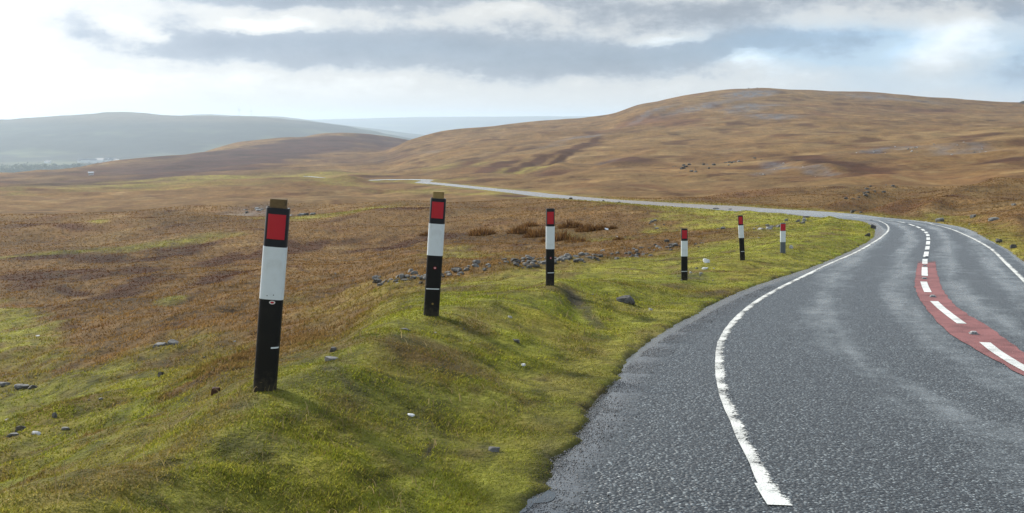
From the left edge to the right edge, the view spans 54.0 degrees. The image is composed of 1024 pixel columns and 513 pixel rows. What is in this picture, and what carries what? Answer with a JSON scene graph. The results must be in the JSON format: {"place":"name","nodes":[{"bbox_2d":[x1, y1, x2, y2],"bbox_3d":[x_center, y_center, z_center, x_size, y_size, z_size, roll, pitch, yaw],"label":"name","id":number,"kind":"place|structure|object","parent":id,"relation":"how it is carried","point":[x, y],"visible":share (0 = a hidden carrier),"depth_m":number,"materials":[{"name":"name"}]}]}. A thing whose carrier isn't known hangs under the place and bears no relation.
{"place":"outdoors","nodes":[
{"label":"outdoors","id":0,"kind":"place"},
{"bbox_2d":[0,112,591,171],"bbox_3d":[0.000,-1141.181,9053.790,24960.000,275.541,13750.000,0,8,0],"label":"hills","id":1,"kind":"structure","parent":0,"point":[65,139],"depth_m":4000.04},
{"bbox_2d":[0,162,91,172],"bbox_3d":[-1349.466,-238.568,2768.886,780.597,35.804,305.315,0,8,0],"label":"treeline","id":2,"kind":"object","parent":1,"relation":"on","point":[30,167],"visible":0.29,"depth_m":2786.58,"materials":[{"name":"grey plant"}]},
{"bbox_2d":[81,158,90,162],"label":"village house","id":3,"kind":"structure","parent":1,"relation":"on","point":[85,160],"depth_m":3133.45,"materials":[{"name":"stone"}]},
{"bbox_2d":[90,158,96,162],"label":"village house","id":4,"kind":"structure","parent":1,"relation":"on","point":[93,160],"depth_m":3131.71,"materials":[{"name":"stone"}]},
{"bbox_2d":[96,158,103,162],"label":"village house","id":5,"kind":"structure","parent":1,"relation":"on","point":[99,160],"depth_m":3131.58,"materials":[{"name":"stone"}]},
{"bbox_2d":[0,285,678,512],"bbox_3d":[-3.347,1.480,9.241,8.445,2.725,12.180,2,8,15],"label":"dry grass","id":6,"kind":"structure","parent":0,"point":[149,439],"depth_m":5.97,"materials":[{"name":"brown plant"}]},
{"bbox_2d":[0,88,1023,512],"bbox_3d":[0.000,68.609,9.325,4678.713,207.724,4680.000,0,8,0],"label":"ground","id":7,"kind":"structure","parent":0,"point":[804,140],"depth_m":54.67,"materials":[{"name":"brown plant"}]},
{"bbox_2d":[0,382,10,386],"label":"stone","id":8,"kind":"object","parent":7,"relation":"on","point":[2,384],"visible":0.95,"depth_m":18.37,"materials":[{"name":"grey stone"}]},
{"bbox_2d":[6,432,18,437],"bbox_3d":[-6.073,2.179,12.253,0.155,0.067,0.122,0,6,-9],"label":"stone","id":9,"kind":"object","parent":7,"relation":"on","point":[11,434],"visible":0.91,"depth_m":12.21,"materials":[{"name":"grey stone"}]},
{"bbox_2d":[15,426,25,431],"bbox_3d":[-6.209,2.226,12.730,0.160,0.194,0.106,1,9,7],"label":"stone","id":10,"kind":"object","parent":7,"relation":"on","point":[18,428],"visible":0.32,"depth_m":12.69,"materials":[{"name":"grey stone"}]},
{"bbox_2d":[14,384,29,389],"bbox_3d":[-8.822,2.368,18.096,0.266,0.148,0.171,0,11,0],"label":"stone","id":11,"kind":"object","parent":7,"relation":"on","point":[20,386],"visible":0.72,"depth_m":18.03,"materials":[{"name":"grey stone"}]},
{"bbox_2d":[152,342,167,347],"bbox_3d":[-6.655,1.715,18.981,0.266,0.177,0.227,-2,8,4],"label":"stone","id":12,"kind":"object","parent":7,"relation":"on","point":[161,343],"visible":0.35,"depth_m":18.93,"materials":[{"name":"grey stone"}]},
{"bbox_2d":[167,339,178,344],"bbox_3d":[-6.446,1.688,19.102,0.228,0.201,0.156,4,10,10],"label":"stone","id":13,"kind":"object","parent":7,"relation":"on","point":[171,341],"visible":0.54,"depth_m":19.06,"materials":[{"name":"grey stone"}]},
{"bbox_2d":[211,387,220,395],"bbox_3d":[-3.251,1.480,11.019,0.100,0.100,0.085,0,8,0],"label":"rotten stump","id":14,"kind":"object","parent":7,"relation":"on","point":[214,390],"visible":0.73,"depth_m":10.99,"materials":[{"name":"brown wood"}]},
{"bbox_2d":[253,198,289,391],"bbox_3d":[-1.447,0.356,6.013,0.141,1.412,0.102,5,7,-10],"label":"marker post","id":15,"kind":"object","parent":7,"relation":"on","point":[274,261],"visible":0.96,"depth_m":5.95,"materials":[{"name":"black plastic"}]},
{"bbox_2d":[324,356,338,360],"bbox_3d":[-1.299,0.747,7.256,0.107,0.051,0.081,11,13,53],"label":"stone","id":16,"kind":"object","parent":7,"relation":"on","point":[327,358],"visible":0.61,"depth_m":7.24,"materials":[{"name":"grey stone"}]},
{"bbox_2d":[373,278,380,282],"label":"rubble stone","id":17,"kind":"object","parent":7,"relation":"on","point":[376,280],"visible":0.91,"depth_m":21.18,"materials":[{"name":"grey stone"}]},
{"bbox_2d":[423,191,445,316],"bbox_3d":[-0.717,0.100,9.253,0.146,1.404,0.106,4,8,-3],"label":"marker post","id":18,"kind":"object","parent":7,"relation":"on","point":[436,228],"visible":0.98,"depth_m":9.19,"materials":[{"name":"black plastic"}]},
{"bbox_2d":[466,226,498,235],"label":"rush clump","id":19,"kind":"object","parent":7,"relation":"on","point":[479,232],"visible":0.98,"depth_m":66.66,"materials":[{"name":"brown plant"}]},
{"bbox_2d":[488,446,499,451],"bbox_3d":[-0.104,1.105,5.723,0.072,0.037,0.051,-2,9,14],"label":"stone","id":20,"kind":"object","parent":7,"relation":"on","point":[493,449],"visible":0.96,"depth_m":5.71,"materials":[{"name":"grey stone"}]},
{"bbox_2d":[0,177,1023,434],"bbox_3d":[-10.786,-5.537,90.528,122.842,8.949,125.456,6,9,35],"label":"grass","id":21,"kind":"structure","parent":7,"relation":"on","point":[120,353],"depth_m":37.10,"materials":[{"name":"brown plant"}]},
{"bbox_2d":[505,224,533,233],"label":"rush clump","id":22,"kind":"object","parent":7,"relation":"on","point":[517,229],"visible":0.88,"depth_m":64.81,"materials":[{"name":"brown plant"}]},
{"bbox_2d":[518,221,539,227],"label":"rush clump","id":23,"kind":"object","parent":7,"relation":"on","point":[530,224],"visible":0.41,"depth_m":69.90,"materials":[{"name":"brown plant"}]},
{"bbox_2d":[520,226,555,237],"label":"rush clump","id":24,"kind":"object","parent":7,"relation":"on","point":[541,232],"visible":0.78,"depth_m":61.76,"materials":[{"name":"brown plant"}]},
{"bbox_2d":[546,208,554,285],"bbox_3d":[0.484,0.005,12.751,0.112,1.226,0.081,0,8,0],"label":"marker post","id":25,"kind":"object","parent":7,"relation":"on","point":[550,230],"visible":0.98,"depth_m":12.70,"materials":[{"name":"black plastic"}]},
{"bbox_2d":[539,228,574,242],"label":"rush clump","id":26,"kind":"object","parent":7,"relation":"on","point":[559,236],"visible":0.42,"depth_m":56.53,"materials":[{"name":"brown plant"}]},
{"bbox_2d":[556,219,583,228],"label":"rush clump","id":27,"kind":"object","parent":7,"relation":"on","point":[569,224],"visible":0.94,"depth_m":64.70,"materials":[{"name":"brown plant"}]},
{"bbox_2d":[560,235,588,243],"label":"rush clump","id":28,"kind":"object","parent":7,"relation":"on","point":[578,239],"visible":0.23,"depth_m":52.79,"materials":[{"name":"brown plant"}]},
{"bbox_2d":[575,223,594,231],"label":"rush clump","id":29,"kind":"object","parent":7,"relation":"on","point":[589,227],"visible":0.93,"depth_m":61.79,"materials":[{"name":"brown plant"}]},
{"bbox_2d":[592,223,608,230],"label":"rush clump","id":30,"kind":"object","parent":7,"relation":"on","point":[600,227],"visible":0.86,"depth_m":61.64,"materials":[{"name":"brown plant"}]},
{"bbox_2d":[616,295,634,304],"bbox_3d":[1.470,0.582,12.984,0.255,0.151,0.207,-6,13,-12],"label":"stone","id":31,"kind":"object","parent":7,"relation":"on","point":[627,299],"visible":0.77,"depth_m":12.91,"materials":[{"name":"grey stone"}]},
{"bbox_2d":[681,228,687,279],"bbox_3d":[2.920,0.091,17.019,0.111,1.130,0.080,-1,8,6],"label":"marker post","id":32,"kind":"object","parent":7,"relation":"on","point":[684,253],"visible":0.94,"depth_m":16.97,"materials":[{"name":"black plastic"}]},
{"bbox_2d":[738,215,744,259],"bbox_3d":[4.825,-0.265,21.098,0.108,1.196,0.078,-3,7,12],"label":"marker post","id":33,"kind":"object","parent":7,"relation":"on","point":[741,237],"visible":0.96,"depth_m":21.05,"materials":[{"name":"black plastic"}]},
{"bbox_2d":[780,223,785,252],"bbox_3d":[6.167,-0.294,22.877,0.121,0.937,0.087,0,8,10],"label":"marker post","id":34,"kind":"object","parent":7,"relation":"on","point":[782,237],"visible":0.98,"depth_m":22.82,"materials":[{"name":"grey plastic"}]},
{"bbox_2d":[935,218,943,221],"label":"stone","id":35,"kind":"object","parent":7,"relation":"on","point":[939,219],"visible":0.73,"depth_m":50.08,"materials":[{"name":"grey stone"}]},
{"bbox_2d":[988,217,998,220],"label":"stone","id":36,"kind":"object","parent":7,"relation":"on","point":[992,218],"visible":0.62,"depth_m":42.48,"materials":[{"name":"grey stone"}]},
{"bbox_2d":[0,0,1023,119],"label":"sky","id":37,"kind":"structure","parent":0,"point":[300,59],"materials":[{"name":"white"}]},
{"bbox_2d":[304,176,1023,512],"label":"road","id":38,"kind":"structure","parent":0,"point":[863,381],"depth_m":7.42,"materials":[{"name":"grey asphalt"}]},
{"bbox_2d":[520,490,555,512],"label":"water","id":39,"kind":"structure","parent":38,"relation":"on","point":[547,493],"depth_m":4.96,"materials":[{"name":"grey liquid"}]},
{"bbox_2d":[524,286,783,512],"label":"gravel","id":40,"kind":"structure","parent":38,"relation":"on","point":[605,404],"depth_m":6.88,"materials":[{"name":"grey gravel"}]},
{"bbox_2d":[755,483,791,504],"bbox_3d":[1.331,1.205,5.105,0.137,0.026,0.362,1,8,4],"label":"edge line","id":41,"kind":"object","parent":38,"relation":"on","point":[770,495],"visible":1,"depth_m":5.09,"materials":[{"name":"white paint"}]},
{"bbox_2d":[715,217,889,482],"bbox_3d":[11.136,-0.564,32.423,2.476,3.826,57.703,3,8,19],"label":"edge line","id":42,"kind":"object","parent":38,"relation":"on","point":[748,449],"visible":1,"depth_m":7.38,"materials":[{"name":"white paint"}]},
{"bbox_2d":[922,259,927,263],"bbox_3d":[8.899,0.102,21.656,0.106,0.098,1.504,3,8,22],"label":"line dash","id":43,"kind":"object","parent":38,"relation":"on","point":[924,261],"visible":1,"depth_m":21.58,"materials":[{"name":"white paint"}]},
{"bbox_2d":[848,215,1023,281],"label":"edge line","id":44,"kind":"object","parent":38,"relation":"on","point":[1012,269],"visible":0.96,"depth_m":22.42,"materials":[{"name":"white paint"}]},
{"bbox_2d":[914,261,1023,374],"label":"red surfacing","id":45,"kind":"structure","parent":38,"relation":"on","point":[985,332],"depth_m":11.54,"materials":[{"name":"red asphalt"}]},
{"bbox_2d":[922,267,927,275],"bbox_3d":[7.830,0.278,19.066,0.107,0.143,2.226,3,8,22],"label":"line dash","id":46,"kind":"object","parent":45,"relation":"on","point":[924,271],"visible":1,"depth_m":18.99,"materials":[{"name":"white paint"}]},
{"bbox_2d":[920,281,930,291],"bbox_3d":[6.610,0.479,16.061,0.110,0.124,1.858,3,8,20],"label":"line dash","id":47,"kind":"object","parent":45,"relation":"on","point":[925,287],"visible":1,"depth_m":15.90,"materials":[{"name":"white paint"}]},
{"bbox_2d":[930,301,966,323],"bbox_3d":[5.518,0.695,12.778,0.121,0.163,2.420,2,8,16],"label":"line dash","id":48,"kind":"object","parent":45,"relation":"on","point":[945,311],"visible":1,"depth_m":12.64,"materials":[{"name":"white paint"}]},
{"bbox_2d":[968,331,978,334],"bbox_3d":[4.958,0.817,10.789,0.088,0.030,0.102,2,8,13],"label":"road stud","id":49,"kind":"object","parent":45,"relation":"on","point":[973,332],"visible":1,"depth_m":10.76,"materials":[{"name":"metal"}]},
{"bbox_2d":[980,342,1023,370],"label":"line dash","id":50,"kind":"object","parent":45,"relation":"on","point":[990,346],"visible":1,"depth_m":9.39,"materials":[{"name":"white paint"}]}
]}

